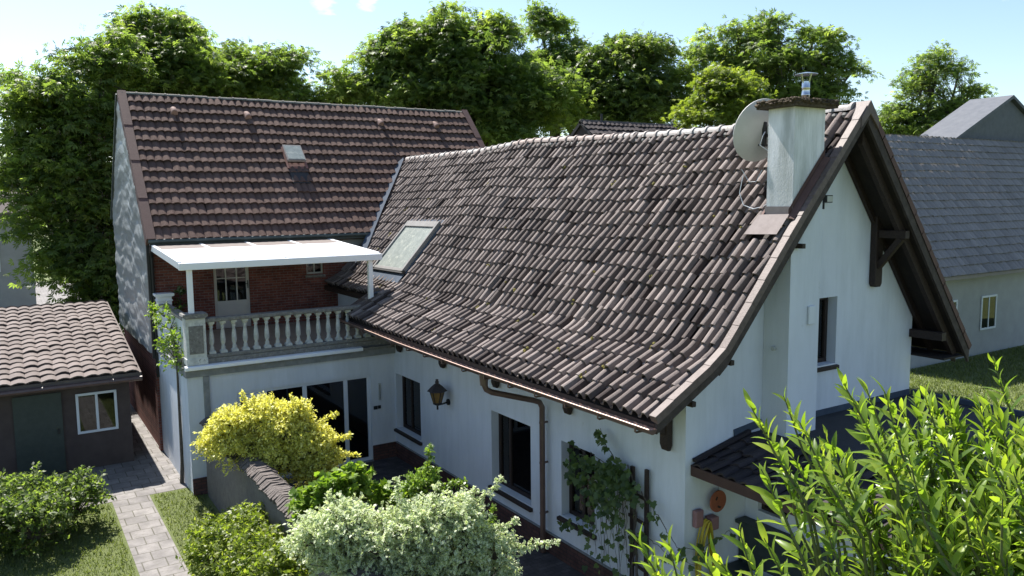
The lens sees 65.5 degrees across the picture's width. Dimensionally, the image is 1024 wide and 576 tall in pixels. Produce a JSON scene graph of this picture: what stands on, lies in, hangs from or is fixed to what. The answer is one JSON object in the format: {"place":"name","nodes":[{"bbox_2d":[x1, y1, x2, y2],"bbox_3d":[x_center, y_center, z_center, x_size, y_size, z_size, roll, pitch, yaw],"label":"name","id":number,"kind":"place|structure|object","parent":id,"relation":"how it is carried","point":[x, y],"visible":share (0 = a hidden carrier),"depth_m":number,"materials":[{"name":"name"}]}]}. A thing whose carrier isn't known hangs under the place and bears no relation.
{"place":"outdoors","nodes":[
{"label":"outdoors","id":0,"kind":"place"},
{"bbox_2d":[0,163,36,307],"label":"village house","id":1,"kind":"structure","parent":0,"point":[15,296],"depth_m":39.66,"materials":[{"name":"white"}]},
{"bbox_2d":[35,281,123,329],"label":"village square","id":2,"kind":"structure","parent":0,"point":[43,292],"depth_m":57.63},
{"bbox_2d":[91,0,263,97],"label":"horse chestnut","id":3,"kind":"object","parent":2,"relation":"on","point":[187,61],"visible":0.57,"depth_m":34.84,"materials":[{"name":"green plant"}]},
{"bbox_2d":[208,37,325,102],"bbox_3d":[-12.060,-4.817,38.801,8.725,14.289,5.206,-2,6,-8],"label":"horse chestnut","id":4,"kind":"object","parent":2,"relation":"on","point":[282,79],"visible":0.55,"depth_m":37.23,"materials":[{"name":"green plant"}]},
{"bbox_2d":[22,403,190,575],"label":"neighbour paving","id":5,"kind":"structure","parent":0,"point":[142,477],"depth_m":17.73,"materials":[{"name":"grey stone"}]},
{"bbox_2d":[0,299,142,480],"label":"neighbour outbuilding","id":6,"kind":"structure","parent":5,"relation":"on","point":[69,371],"depth_m":19.63,"materials":[{"name":"tile"}]},
{"bbox_2d":[12,392,66,476],"bbox_3d":[-11.269,3.507,18.992,1.000,1.950,0.050,-5,8,-32],"label":"door","id":7,"kind":"structure","parent":6,"relation":"in","point":[37,419],"depth_m":18.96,"materials":[{"name":"wood"}]},
{"bbox_2d":[75,389,118,434],"bbox_3d":[-10.220,3.049,19.619,0.900,1.000,0.030,-5,8,-32],"label":"window","id":8,"kind":"structure","parent":6,"relation":"in","point":[98,429],"depth_m":19.61,"materials":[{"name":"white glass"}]},
{"bbox_2d":[144,301,183,483],"bbox_3d":[-7.889,2.435,18.613,1.005,4.196,2.488,-5,8,-32],"label":"ivy plant","id":9,"kind":"object","parent":5,"relation":"on","point":[173,343],"visible":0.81,"depth_m":18.30,"materials":[{"name":"green plant"}]},
{"bbox_2d":[287,456,584,575],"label":"patio paving","id":10,"kind":"structure","parent":0,"point":[535,562],"depth_m":14.91,"materials":[{"name":"grey stone"}]},
{"bbox_2d":[190,389,367,488],"bbox_3d":[-4.271,3.389,15.043,3.515,3.010,1.325,-1,6,-3],"label":"euonymus bush","id":11,"kind":"object","parent":10,"relation":"on","point":[286,434],"visible":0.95,"depth_m":14.74,"materials":[{"name":"yellow plant"}]},
{"bbox_2d":[285,460,398,522],"bbox_3d":[-2.557,3.868,12.085,1.810,2.675,1.009,0,6,9],"label":"bush","id":12,"kind":"object","parent":10,"relation":"on","point":[350,478],"visible":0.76,"depth_m":11.84,"materials":[{"name":"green plant"}]},
{"bbox_2d":[278,474,560,575],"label":"variegated bush","id":13,"kind":"object","parent":10,"relation":"on","point":[433,535],"visible":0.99,"depth_m":10.31,"materials":[{"name":"green plant"}]},
{"bbox_2d":[386,444,467,511],"bbox_3d":[-1.310,3.757,12.012,1.246,2.884,0.798,0,6,10],"label":"green shrub","id":14,"kind":"object","parent":10,"relation":"on","point":[426,478],"visible":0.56,"depth_m":11.95,"materials":[{"name":"green plant"}]},
{"bbox_2d":[475,503,499,532],"bbox_3d":[-0.421,4.212,11.940,0.572,1.976,0.602,0,6,5],"label":"green shrub","id":15,"kind":"object","parent":10,"relation":"on","point":[491,510],"visible":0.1,"depth_m":11.92,"materials":[{"name":"green plant"}]},
{"bbox_2d":[628,466,648,575],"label":"trellis","id":16,"kind":"object","parent":10,"relation":"on","point":[645,524],"visible":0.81,"depth_m":12.30,"materials":[{"name":"brown wood"}]},
{"bbox_2d":[557,428,735,575],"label":"grape vine","id":17,"kind":"object","parent":16,"relation":"attached to","point":[609,474],"visible":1,"depth_m":12.60,"materials":[{"name":"green plant"}]},
{"bbox_2d":[0,221,1023,575],"bbox_3d":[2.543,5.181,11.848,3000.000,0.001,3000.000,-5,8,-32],"label":"ground","id":18,"kind":"structure","parent":0,"point":[358,441],"depth_m":16.23,"materials":[{"name":"green plant"}]},
{"bbox_2d":[0,461,116,557],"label":"dark hedge","id":19,"kind":"object","parent":18,"relation":"on","point":[25,501],"visible":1,"depth_m":15.16,"materials":[{"name":"green plant"}]},
{"bbox_2d":[0,23,170,336],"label":"horse chestnut","id":20,"kind":"object","parent":18,"relation":"on","point":[58,165],"visible":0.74,"depth_m":30.58,"materials":[{"name":"green plant"}]},
{"bbox_2d":[0,489,223,575],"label":"lawn grass","id":21,"kind":"structure","parent":18,"relation":"on","point":[99,541],"depth_m":15.20,"materials":[{"name":"green plant"}]},
{"bbox_2d":[170,285,187,311],"bbox_3d":[-8.564,2.109,20.823,0.632,4.371,0.651,-5,8,-32],"label":"climbing plant","id":22,"kind":"object","parent":18,"relation":"on","point":[180,291],"visible":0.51,"depth_m":20.60,"materials":[{"name":"green plant"}]},
{"bbox_2d":[175,499,312,575],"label":"round bush","id":23,"kind":"object","parent":18,"relation":"on","point":[243,540],"visible":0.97,"depth_m":12.62,"materials":[{"name":"green plant"}]},
{"bbox_2d":[156,319,396,495],"bbox_3d":[-6.051,2.768,20.421,4.980,3.090,4.090,-5,8,-32],"label":"garden room","id":24,"kind":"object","parent":18,"relation":"on","point":[320,375],"visible":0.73,"depth_m":19.22,"materials":[{"name":"paint"}]},
{"bbox_2d":[153,292,378,365],"bbox_3d":[-6.077,0.750,20.176,4.950,1.245,3.960,-5,8,-32],"label":"balustrade","id":25,"kind":"object","parent":24,"relation":"on","point":[193,344],"visible":0.79,"depth_m":18.28,"materials":[{"name":"stone"}]},
{"bbox_2d":[237,375,371,476],"bbox_3d":[-4.978,3.328,19.215,3.220,2.180,0.385,-5,8,-32],"label":"patio door","id":26,"kind":"structure","parent":24,"relation":"in","point":[304,386],"depth_m":19.57,"materials":[{"name":"black glass"}]},
{"bbox_2d":[378,383,380,399],"bbox_3d":[-3.313,2.595,19.939,0.060,0.440,0.031,-5,8,-32],"label":"thermometer","id":27,"kind":"object","parent":24,"relation":"attached to","point":[379,388],"visible":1,"depth_m":19.93,"materials":[{"name":"white metal"}]},
{"bbox_2d":[199,417,383,575],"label":"garden wall","id":28,"kind":"structure","parent":18,"relation":"on","point":[258,481],"depth_m":14.30,"materials":[{"name":"grey stone"}]},
{"bbox_2d":[110,90,484,450],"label":"brick house","id":29,"kind":"structure","parent":18,"relation":"on","point":[190,169],"depth_m":22.85,"materials":[{"name":"paint"}]},
{"bbox_2d":[213,267,250,328],"bbox_3d":[-7.608,0.134,21.639,0.940,1.910,0.130,-5,8,-32],"label":"terrace door","id":30,"kind":"structure","parent":29,"relation":"in","point":[231,307],"depth_m":21.67,"materials":[{"name":"white glass"}]},
{"bbox_2d":[149,238,381,313],"bbox_3d":[-6.195,-0.375,20.037,4.768,1.495,4.010,-5,8,-32],"label":"terrace canopy","id":31,"kind":"object","parent":29,"relation":"attached to","point":[188,258],"visible":0.9,"depth_m":19.09,"materials":[{"name":"white metal"}]},
{"bbox_2d":[305,263,325,277],"bbox_3d":[-5.658,-0.656,22.805,0.580,0.680,0.160,-5,8,-32],"label":"window","id":32,"kind":"structure","parent":29,"relation":"in","point":[321,266],"depth_m":22.84,"materials":[{"name":"glass"}]},
{"bbox_2d":[307,0,599,146],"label":"horse chestnut","id":33,"kind":"object","parent":18,"relation":"on","point":[455,61],"visible":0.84,"depth_m":36.44,"materials":[{"name":"green plant"}]},
{"bbox_2d":[513,0,605,136],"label":"chestnut tree","id":34,"kind":"object","parent":18,"relation":"on","point":[551,25],"visible":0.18,"depth_m":41.42,"materials":[{"name":"green plant"}]},
{"bbox_2d":[567,28,696,126],"bbox_3d":[6.124,-5.715,40.792,6.797,15.231,6.464,-5,8,-32],"label":"chestnut tree","id":35,"kind":"object","parent":18,"relation":"on","point":[635,87],"visible":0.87,"depth_m":38.88,"materials":[{"name":"green plant"}]},
{"bbox_2d":[660,60,777,129],"bbox_3d":[8.020,-2.807,30.372,4.357,11.683,3.491,-5,8,-32],"label":"maple tree","id":36,"kind":"object","parent":18,"relation":"on","point":[727,96],"visible":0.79,"depth_m":29.37,"materials":[{"name":"green plant"}]},
{"bbox_2d":[660,7,884,104],"bbox_3d":[12.693,-6.161,40.416,11.816,16.071,5.633,0,6,7],"label":"chestnut tree","id":37,"kind":"object","parent":18,"relation":"on","point":[777,61],"visible":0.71,"depth_m":39.33,"materials":[{"name":"green plant"}]},
{"bbox_2d":[720,516,884,575],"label":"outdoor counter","id":38,"kind":"object","parent":18,"relation":"on","point":[751,533],"visible":0.59,"depth_m":11.86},
{"bbox_2d":[626,354,1023,575],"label":"cherry laurel","id":39,"kind":"object","parent":18,"relation":"on","point":[934,533],"visible":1,"depth_m":3.08,"materials":[{"name":"green plant"}]},
{"bbox_2d":[691,389,1023,573],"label":"annex","id":40,"kind":"object","parent":18,"relation":"on","point":[729,464],"visible":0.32,"depth_m":11.63,"materials":[{"name":"black tile"}]},
{"bbox_2d":[761,504,787,518],"bbox_3d":[3.981,3.263,11.946,0.050,0.280,0.550,-5,8,-32],"label":"window","id":41,"kind":"structure","parent":40,"relation":"in","point":[764,507],"depth_m":12.07,"materials":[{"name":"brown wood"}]},
{"bbox_2d":[876,39,997,135],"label":"slender tree","id":42,"kind":"object","parent":18,"relation":"on","point":[915,118],"visible":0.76,"depth_m":45.53,"materials":[{"name":"green plant"}]},
{"bbox_2d":[909,346,1023,410],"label":"lawn grass","id":43,"kind":"structure","parent":18,"relation":"on","point":[960,379],"depth_m":28.38,"materials":[{"name":"green plant"}]},
{"bbox_2d":[0,0,1023,161],"label":"sky","id":44,"kind":"structure","parent":0,"point":[991,32],"materials":[{"name":"blue"}]},
{"bbox_2d":[570,114,691,135],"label":"black roofed house","id":45,"kind":"structure","parent":0,"point":[583,127],"depth_m":32.75,"materials":[{"name":"tile"}]},
{"bbox_2d":[324,72,971,575],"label":"white house","id":46,"kind":"structure","parent":0,"point":[642,300],"depth_m":13.66,"materials":[{"name":"tile"}]},
{"bbox_2d":[394,376,421,445],"bbox_3d":[-2.482,2.946,19.638,0.310,1.510,1.500,-5,8,-32],"label":"window","id":47,"kind":"structure","parent":46,"relation":"in","point":[410,388],"depth_m":19.84,"materials":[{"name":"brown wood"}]},
{"bbox_2d":[427,379,449,409],"bbox_3d":[-1.626,2.335,17.560,0.535,0.685,0.390,-13,14,-62],"label":"wall lantern","id":48,"kind":"object","parent":46,"relation":"attached to","point":[437,390],"depth_m":17.45,"materials":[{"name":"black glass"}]},
{"bbox_2d":[488,413,532,511],"bbox_3d":[0.043,3.355,15.712,0.310,1.650,1.550,-5,8,-32],"label":"window","id":49,"kind":"structure","parent":46,"relation":"in","point":[514,436],"depth_m":15.88,"materials":[{"name":"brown wood"}]},
{"bbox_2d":[557,445,596,539],"bbox_3d":[1.211,3.475,13.886,0.310,1.470,1.070,-5,8,-32],"label":"window","id":50,"kind":"structure","parent":46,"relation":"in","point":[575,507],"depth_m":14.15,"materials":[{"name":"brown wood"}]},
{"bbox_2d":[692,508,718,575],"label":"garden hose","id":51,"kind":"object","parent":46,"relation":"attached to","point":[710,523],"visible":0.77,"depth_m":11.72,"materials":[{"name":"yellow plastic"}]},
{"bbox_2d":[710,490,725,511],"bbox_3d":[3.059,3.000,11.802,0.330,0.665,0.032,-5,8,-32],"label":"terracotta disc","id":52,"kind":"object","parent":46,"relation":"attached to","point":[717,500],"visible":0.98,"depth_m":11.80,"materials":[{"name":"orange ceramic"}]},
{"bbox_2d":[733,98,770,208],"bbox_3d":[3.980,-2.089,12.428,0.926,1.703,0.692,-5,8,-32],"label":"satellite dish","id":53,"kind":"object","parent":46,"relation":"attached to","point":[750,137],"visible":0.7,"depth_m":12.39,"materials":[{"name":"white metal"}]},
{"bbox_2d":[807,305,815,324],"bbox_3d":[4.530,0.408,12.042,0.150,0.280,0.037,-5,8,-32],"label":"junction box","id":54,"kind":"object","parent":46,"relation":"attached to","point":[811,314],"visible":1,"depth_m":12.02,"materials":[{"name":"white plastic"}]},
{"bbox_2d":[822,195,832,208],"bbox_3d":[4.989,-1.365,12.652,0.160,0.220,0.146,-5,8,-32],"label":"floodlight","id":55,"kind":"object","parent":46,"relation":"attached to","point":[828,199],"visible":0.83,"depth_m":12.59,"materials":[{"name":"white metal"}]},
{"bbox_2d":[817,297,838,372],"bbox_3d":[4.990,0.757,13.074,0.900,1.210,0.290,-5,8,-32],"label":"window","id":56,"kind":"structure","parent":46,"relation":"in","point":[823,302],"depth_m":13.31,"materials":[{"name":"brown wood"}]},
{"bbox_2d":[886,95,1023,368],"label":"grey roofed house","id":57,"kind":"structure","parent":0,"point":[961,168],"depth_m":33.40,"materials":[{"name":"tile"}]},
{"bbox_2d":[980,294,997,329],"bbox_3d":[19.470,0.986,32.525,1.200,1.400,0.040,-5,8,-32],"label":"window","id":58,"kind":"structure","parent":57,"relation":"in","point":[988,311],"depth_m":32.51,"materials":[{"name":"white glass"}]}
]}

